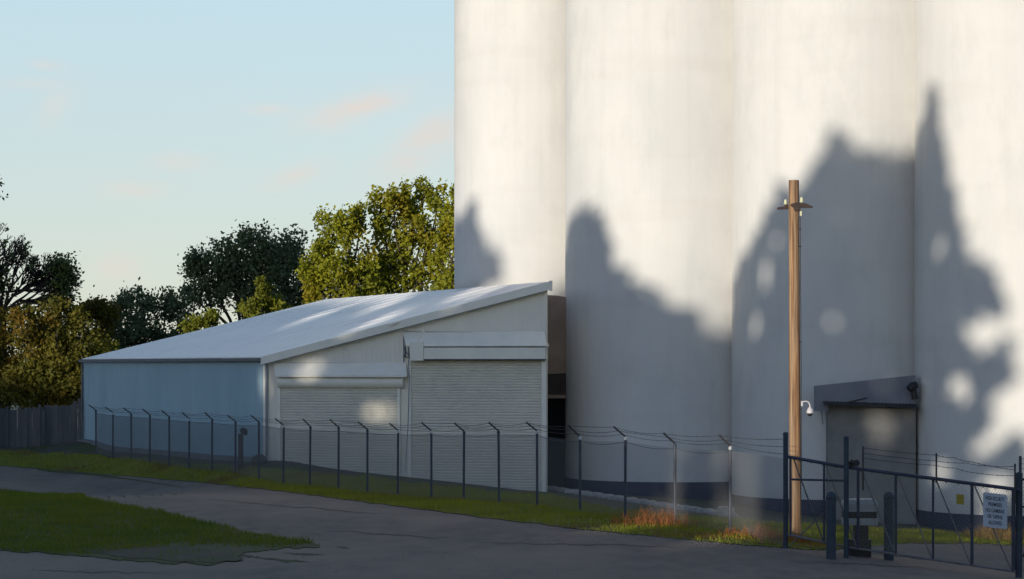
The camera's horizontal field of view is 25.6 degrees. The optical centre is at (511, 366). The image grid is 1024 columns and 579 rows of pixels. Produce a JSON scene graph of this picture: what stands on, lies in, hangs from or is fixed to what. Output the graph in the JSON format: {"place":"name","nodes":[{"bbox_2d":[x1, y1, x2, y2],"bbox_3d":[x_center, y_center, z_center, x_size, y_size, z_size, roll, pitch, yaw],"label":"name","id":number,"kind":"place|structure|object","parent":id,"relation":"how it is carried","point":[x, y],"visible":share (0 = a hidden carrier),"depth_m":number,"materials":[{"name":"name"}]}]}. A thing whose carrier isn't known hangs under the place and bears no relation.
{"place":"outdoors","nodes":[
{"label":"outdoors","id":0,"kind":"place"},
{"bbox_2d":[0,0,453,361],"label":"sky","id":1,"kind":"structure","parent":0,"point":[134,134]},
{"bbox_2d":[0,466,1023,578],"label":"road","id":2,"kind":"structure","parent":0,"point":[462,545],"depth_m":55.76,"materials":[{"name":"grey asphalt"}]},
{"bbox_2d":[52,570,151,573],"bbox_3d":[-9.235,4.580,50.311,3.349,0.006,0.603,0,0,12],"label":"tar crack","id":3,"kind":"object","parent":2,"relation":"on","point":[97,572],"visible":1,"depth_m":50.26,"materials":[{"name":"black asphalt"}]},
{"bbox_2d":[38,469,179,486],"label":"dirt streak","id":4,"kind":"object","parent":2,"relation":"on","point":[76,472],"visible":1,"depth_m":107.94,"materials":[{"name":"soil"}]},
{"bbox_2d":[0,487,319,565],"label":"grass island","id":5,"kind":"structure","parent":2,"relation":"on","point":[237,550],"depth_m":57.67,"materials":[{"name":"green plant"}]},
{"bbox_2d":[83,546,241,562],"bbox_3d":[-8.419,4.558,54.992,2.916,0.017,6.087,0,0,-34],"label":"bare soil patch","id":6,"kind":"object","parent":5,"relation":"on","point":[182,553],"visible":1,"depth_m":54.97,"materials":[{"name":"grey soil"}]},
{"bbox_2d":[241,554,259,557],"bbox_3d":[-6.627,4.582,54.973,0.385,0.010,2.070,0,0,-28],"label":"dirt patch","id":7,"kind":"object","parent":2,"relation":"on","point":[248,556],"visible":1,"depth_m":54.36,"materials":[{"name":"soil"}]},
{"bbox_2d":[255,557,305,562],"bbox_3d":[-5.436,4.573,53.352,0.633,0.009,2.061,0,0,-32],"label":"dirt patch","id":8,"kind":"object","parent":2,"relation":"on","point":[286,561],"visible":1,"depth_m":53.16,"materials":[{"name":"soil"}]},
{"bbox_2d":[283,552,322,554],"bbox_3d":[-5.157,4.572,55.055,1.476,0.011,0.514,0,0,41],"label":"dirt patch","id":9,"kind":"object","parent":2,"relation":"on","point":[303,554],"visible":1,"depth_m":54.86,"materials":[{"name":"soil"}]},
{"bbox_2d":[232,501,379,513],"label":"tar crack","id":10,"kind":"object","parent":2,"relation":"on","point":[313,507],"visible":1,"depth_m":70.54,"materials":[{"name":"black asphalt"}]},
{"bbox_2d":[312,529,448,538],"bbox_3d":[-3.473,4.507,60.724,5.658,0.033,0.539,0,0,43],"label":"tar crack","id":11,"kind":"object","parent":2,"relation":"on","point":[388,534],"visible":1,"depth_m":60.56,"materials":[{"name":"black asphalt"}]},
{"bbox_2d":[480,542,673,547],"bbox_3d":[1.722,4.516,57.005,5.749,0.054,0.678,0,0,11],"label":"tar crack","id":12,"kind":"object","parent":2,"relation":"on","point":[586,545],"visible":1,"depth_m":56.97,"materials":[{"name":"black asphalt"}]},
{"bbox_2d":[824,562,923,567],"bbox_3d":[8.660,4.827,54.808,3.633,0.247,0.586,0,0,-11],"label":"tar crack","id":13,"kind":"object","parent":2,"relation":"on","point":[874,564],"visible":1,"depth_m":54.79,"materials":[{"name":"black asphalt"}]},
{"bbox_2d":[0,401,1023,549],"bbox_3d":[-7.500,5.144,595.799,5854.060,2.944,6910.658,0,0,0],"label":"ground","id":14,"kind":"structure","parent":0,"point":[78,447],"depth_m":91.30,"materials":[{"name":"green plant"}]},
{"bbox_2d":[0,178,8,199],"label":"leafy tree","id":15,"kind":"object","parent":14,"relation":"on","point":[3,198],"visible":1,"depth_m":145.99,"materials":[{"name":"green plant"}]},
{"bbox_2d":[0,302,31,409],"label":"leafy shrub","id":16,"kind":"object","parent":14,"relation":"on","point":[7,358],"visible":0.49,"depth_m":135.05,"materials":[{"name":"green plant"}]},
{"bbox_2d":[0,398,80,446],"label":"board fence","id":17,"kind":"object","parent":14,"relation":"on","point":[45,425],"visible":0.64,"depth_m":117.51,"materials":[{"name":"grey wood"}]},
{"bbox_2d":[0,223,94,408],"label":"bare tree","id":18,"kind":"object","parent":14,"relation":"on","point":[61,276],"visible":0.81,"depth_m":141.83,"materials":[{"name":"green plant"}]},
{"bbox_2d":[0,286,116,415],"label":"leafy shrub","id":19,"kind":"object","parent":14,"relation":"on","point":[52,382],"visible":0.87,"depth_m":131.29,"materials":[{"name":"green plant"}]},
{"bbox_2d":[13,294,121,386],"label":"leafy shrub","id":20,"kind":"object","parent":14,"relation":"on","point":[102,311],"visible":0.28,"depth_m":149.44,"materials":[{"name":"green plant"}]},
{"bbox_2d":[73,339,119,371],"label":"leafy shrub","id":21,"kind":"object","parent":14,"relation":"on","point":[106,345],"visible":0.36,"depth_m":133.33,"materials":[{"name":"green plant"}]},
{"bbox_2d":[94,277,200,348],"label":"dark leafy tree","id":22,"kind":"object","parent":14,"relation":"on","point":[135,330],"visible":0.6,"depth_m":155.34,"materials":[{"name":"green plant"}]},
{"bbox_2d":[77,439,251,461],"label":"concrete apron","id":23,"kind":"object","parent":14,"relation":"on","point":[92,442],"visible":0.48,"depth_m":105.56,"materials":[{"name":"grey concrete"}]},
{"bbox_2d":[176,307,225,333],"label":"yellow sapling","id":24,"kind":"object","parent":14,"relation":"on","point":[209,318],"visible":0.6,"depth_m":134.74,"materials":[{"name":"brown plant"}]},
{"bbox_2d":[176,218,303,322],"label":"dark leafy tree","id":25,"kind":"object","parent":14,"relation":"on","point":[231,271],"visible":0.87,"depth_m":164.07,"materials":[{"name":"green plant"}]},
{"bbox_2d":[238,427,247,469],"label":"floodlight stand","id":26,"kind":"object","parent":14,"relation":"on","point":[243,430],"visible":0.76,"depth_m":95.12,"materials":[{"name":"brown paint"}]},
{"bbox_2d":[252,454,266,465],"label":"boulder","id":27,"kind":"object","parent":14,"relation":"on","point":[253,461],"visible":0.38,"depth_m":94.96,"materials":[{"name":"grey stone"}]},
{"bbox_2d":[233,273,292,318],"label":"yellow sapling","id":28,"kind":"object","parent":14,"relation":"on","point":[262,302],"visible":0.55,"depth_m":137.11,"materials":[{"name":"brown plant"}]},
{"bbox_2d":[266,223,317,306],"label":"dark leafy tree","id":29,"kind":"object","parent":14,"relation":"on","point":[297,244],"visible":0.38,"depth_m":167.41,"materials":[{"name":"green plant"}]},
{"bbox_2d":[78,281,551,491],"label":"roll door building","id":30,"kind":"structure","parent":14,"relation":"on","point":[475,356],"depth_m":94.61,"materials":[{"name":"white metal"}]},
{"bbox_2d":[281,388,396,475],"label":"roll door","id":31,"kind":"structure","parent":30,"relation":"in","point":[377,407],"depth_m":94.66,"materials":[{"name":"white metal"}]},
{"bbox_2d":[411,360,540,491],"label":"roll door","id":32,"kind":"structure","parent":30,"relation":"in","point":[465,392],"depth_m":93.26,"materials":[{"name":"white metal"}]},
{"bbox_2d":[294,200,392,304],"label":"poplar tree","id":33,"kind":"object","parent":14,"relation":"on","point":[318,273],"visible":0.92,"depth_m":147.28,"materials":[{"name":"green plant"}]},
{"bbox_2d":[363,174,449,293],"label":"poplar tree","id":34,"kind":"object","parent":14,"relation":"on","point":[392,263],"visible":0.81,"depth_m":149.67,"materials":[{"name":"green plant"}]},
{"bbox_2d":[89,405,782,546],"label":"chain link fence","id":35,"kind":"object","parent":14,"relation":"on","point":[498,456],"visible":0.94,"depth_m":76.02,"materials":[{"name":"metal"}]},
{"bbox_2d":[422,182,453,289],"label":"poplar tree","id":36,"kind":"object","parent":14,"relation":"on","point":[444,238],"visible":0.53,"depth_m":142.38,"materials":[{"name":"green plant"}]},
{"bbox_2d":[454,0,564,296],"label":"grain silo","id":37,"kind":"object","parent":14,"relation":"on","point":[509,142],"visible":0.27,"depth_m":99.21,"materials":[{"name":"paint"}]},
{"bbox_2d":[0,449,1023,549],"bbox_3d":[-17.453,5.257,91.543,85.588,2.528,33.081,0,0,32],"label":"grass verge","id":38,"kind":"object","parent":14,"relation":"on","point":[40,466],"depth_m":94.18,"materials":[{"name":"green plant"}]},
{"bbox_2d":[632,526,681,531],"bbox_3d":[3.951,4.424,61.578,1.126,0.034,2.313,0,0,-20],"label":"dirt patch","id":39,"kind":"object","parent":38,"relation":"on","point":[656,528],"visible":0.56,"depth_m":61.43,"materials":[{"name":"brown soil"}]},
{"bbox_2d":[608,505,706,527],"bbox_3d":[4.144,4.187,63.009,2.926,0.728,1.974,0,0,0],"label":"weed clump","id":40,"kind":"object","parent":38,"relation":"on","point":[669,519],"visible":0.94,"depth_m":62.89,"materials":[{"name":"brown plant"}]},
{"bbox_2d":[654,530,740,538],"bbox_3d":[4.866,4.430,59.415,2.363,0.246,1.610,0,0,0],"label":"weed clump","id":41,"kind":"object","parent":38,"relation":"on","point":[693,533],"visible":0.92,"depth_m":59.32,"materials":[{"name":"green plant"}]},
{"bbox_2d":[737,538,779,543],"bbox_3d":[6.574,4.551,58.785,1.157,0.091,1.432,0,0,37],"label":"dirt patch","id":42,"kind":"object","parent":38,"relation":"on","point":[760,541],"visible":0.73,"depth_m":58.63,"materials":[{"name":"brown soil"}]},
{"bbox_2d":[717,519,811,542],"bbox_3d":[6.728,4.377,59.757,2.451,0.641,1.862,0,0,24],"label":"weed clump","id":43,"kind":"object","parent":38,"relation":"on","point":[742,532],"visible":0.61,"depth_m":59.64,"materials":[{"name":"plant"}]},
{"bbox_2d":[767,536,840,548],"bbox_3d":[7.724,4.600,59.269,2.105,0.358,1.416,0,0,0],"label":"weed clump","id":44,"kind":"object","parent":38,"relation":"on","point":[791,538],"visible":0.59,"depth_m":59.06,"materials":[{"name":"green plant"}]},
{"bbox_2d":[959,522,1023,541],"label":"dry grass clump","id":45,"kind":"object","parent":38,"relation":"on","point":[988,534],"visible":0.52,"depth_m":78.19,"materials":[{"name":"brown plant"}]},
{"bbox_2d":[548,295,565,486],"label":"transfer enclosure","id":46,"kind":"object","parent":14,"relation":"on","point":[556,356],"visible":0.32,"depth_m":96.46,"materials":[{"name":"black metal"}]},
{"bbox_2d":[548,398,564,486],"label":"doorway","id":47,"kind":"structure","parent":46,"relation":"in","point":[556,406],"depth_m":97.00,"materials":[{"name":"black"}]},
{"bbox_2d":[554,487,567,490],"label":"edging stone","id":48,"kind":"object","parent":14,"relation":"on","point":[561,489],"visible":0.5,"depth_m":93.96,"materials":[{"name":"grey stone"}]},
{"bbox_2d":[565,489,578,492],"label":"edging stone","id":49,"kind":"object","parent":14,"relation":"on","point":[569,490],"visible":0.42,"depth_m":92.28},
{"bbox_2d":[575,491,590,494],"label":"edging stone","id":50,"kind":"object","parent":14,"relation":"on","point":[582,492],"visible":0.42,"depth_m":90.43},
{"bbox_2d":[586,492,602,495],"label":"edging stone","id":51,"kind":"object","parent":14,"relation":"on","point":[593,494],"visible":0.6,"depth_m":89.29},
{"bbox_2d":[597,493,612,498],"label":"edging stone","id":52,"kind":"object","parent":14,"relation":"on","point":[605,496],"visible":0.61,"depth_m":88.27,"materials":[{"name":"grey stone"}]},
{"bbox_2d":[619,497,635,501],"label":"edging stone","id":53,"kind":"object","parent":14,"relation":"on","point":[621,498],"visible":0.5,"depth_m":86.60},
{"bbox_2d":[630,499,647,503],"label":"edging stone","id":54,"kind":"object","parent":14,"relation":"on","point":[640,502],"visible":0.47,"depth_m":85.71,"materials":[{"name":"grey stone"}]},
{"bbox_2d":[565,0,730,500],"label":"grain silo","id":55,"kind":"object","parent":14,"relation":"on","point":[648,204],"visible":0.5,"depth_m":92.74,"materials":[{"name":"paint"}]},
{"bbox_2d":[642,500,656,504],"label":"edging stone","id":56,"kind":"object","parent":14,"relation":"on","point":[652,501],"visible":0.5,"depth_m":84.78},
{"bbox_2d":[652,502,668,506],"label":"edging stone","id":57,"kind":"object","parent":14,"relation":"on","point":[656,503],"visible":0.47,"depth_m":83.81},
{"bbox_2d":[663,503,679,507],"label":"edging stone","id":58,"kind":"object","parent":14,"relation":"on","point":[669,506],"visible":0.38,"depth_m":82.80,"materials":[{"name":"grey stone"}]},
{"bbox_2d":[677,505,690,509],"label":"edging stone","id":59,"kind":"object","parent":14,"relation":"on","point":[679,508],"visible":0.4,"depth_m":81.47,"materials":[{"name":"grey stone"}]},
{"bbox_2d":[686,506,700,511],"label":"edging stone","id":60,"kind":"object","parent":14,"relation":"on","point":[695,508],"visible":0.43,"depth_m":80.20,"materials":[{"name":"grey stone"}]},
{"bbox_2d":[696,508,713,513],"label":"edging stone","id":61,"kind":"object","parent":14,"relation":"on","point":[700,509],"visible":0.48,"depth_m":79.07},
{"bbox_2d":[717,506,733,516],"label":"concrete block","id":62,"kind":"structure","parent":14,"relation":"on","point":[725,514],"depth_m":76.44,"materials":[{"name":"concrete"}]},
{"bbox_2d":[783,432,787,548],"bbox_3d":[6.996,3.312,57.600,0.140,3.288,0.140,0,0,0],"label":"gate post","id":63,"kind":"object","parent":14,"relation":"on","point":[785,490],"visible":0.87,"depth_m":57.55,"materials":[{"name":"metal"}]},
{"bbox_2d":[777,180,812,533],"bbox_3d":[7.847,-0.024,62.505,0.960,10.294,0.420,0,0,0],"label":"utility pole","id":64,"kind":"object","parent":14,"relation":"on","point":[794,206],"visible":0.91,"depth_m":62.37,"materials":[{"name":"brown wood"}]},
{"bbox_2d":[801,401,813,415],"bbox_3d":[8.188,1.156,62.480,0.352,0.428,0.200,0,0,0],"label":"security camera","id":65,"kind":"object","parent":64,"relation":"attached to","point":[809,412],"visible":1,"depth_m":62.44,"materials":[{"name":"grey plastic"}]},
{"bbox_2d":[731,0,913,517],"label":"grain silo","id":66,"kind":"object","parent":14,"relation":"on","point":[822,101],"visible":0.56,"depth_m":88.41,"materials":[{"name":"paint"}]},
{"bbox_2d":[826,492,835,559],"bbox_3d":[7.883,4.025,55.653,0.269,1.876,0.269,0,0,0],"label":"bollard","id":67,"kind":"object","parent":14,"relation":"on","point":[830,525],"visible":0.95,"depth_m":55.56,"materials":[{"name":"metal"}]},
{"bbox_2d":[843,436,859,557],"bbox_3d":[8.476,3.409,56.267,0.405,3.359,0.246,0,0,0],"label":"gate post","id":68,"kind":"object","parent":14,"relation":"on","point":[847,462],"visible":0.95,"depth_m":56.18,"materials":[{"name":"metal"}]},
{"bbox_2d":[787,446,1020,572],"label":"sliding gate","id":69,"kind":"structure","parent":68,"relation":"attached to","point":[972,485],"depth_m":55.54,"materials":[{"name":"black metal"}]},
{"bbox_2d":[956,494,963,504],"bbox_3d":[10.876,3.221,54.675,0.190,0.252,0.006,0,0,33],"label":"placard","id":70,"kind":"object","parent":69,"relation":"attached to","point":[959,499],"visible":1,"depth_m":54.68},
{"bbox_2d":[983,492,1006,528],"bbox_3d":[11.610,3.459,54.147,0.610,0.870,0.019,0,0,33],"label":"warning sign","id":71,"kind":"object","parent":69,"relation":"attached to","point":[994,510],"visible":1,"depth_m":54.16,"materials":[{"name":"silver metal"}]},
{"bbox_2d":[841,498,877,556],"bbox_3d":[8.826,4.188,57.247,0.860,1.651,0.680,0,0,0],"label":"gate operator","id":72,"kind":"object","parent":14,"relation":"on","point":[855,552],"visible":0.49,"depth_m":56.98,"materials":[{"name":"white paint"}]},
{"bbox_2d":[814,375,917,523],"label":"block shed","id":73,"kind":"structure","parent":14,"relation":"on","point":[879,414],"depth_m":87.55,"materials":[{"name":"grey concrete"}]},
{"bbox_2d":[907,381,917,399],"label":"wall lamp","id":74,"kind":"object","parent":73,"relation":"attached to","point":[912,387],"visible":1,"depth_m":86.88,"materials":[{"name":"black plastic"}]},
{"bbox_2d":[883,492,893,560],"bbox_3d":[9.492,4.114,56.747,0.280,1.930,0.280,0,0,0],"label":"bollard","id":75,"kind":"object","parent":14,"relation":"on","point":[888,556],"visible":0.66,"depth_m":56.65,"materials":[{"name":"metal"}]},
{"bbox_2d":[914,0,1023,532],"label":"grain silo","id":76,"kind":"object","parent":14,"relation":"on","point":[969,214],"visible":0.78,"depth_m":84.83,"materials":[{"name":"paint"}]},
{"bbox_2d":[1015,472,1022,577],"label":"gate post","id":77,"kind":"object","parent":14,"relation":"on","point":[1018,526],"visible":1,"depth_m":54.06,"materials":[{"name":"metal"}]},
{"bbox_2d":[1019,456,1023,560],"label":"chain link fence","id":78,"kind":"object","parent":14,"relation":"on","point":[1020,464],"visible":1,"depth_m":54.24,"materials":[{"name":"grey metal"}]},
{"bbox_2d":[871,544,1023,570],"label":"driveway","id":79,"kind":"structure","parent":0,"point":[980,555],"depth_m":62.11,"materials":[{"name":"grey asphalt"}]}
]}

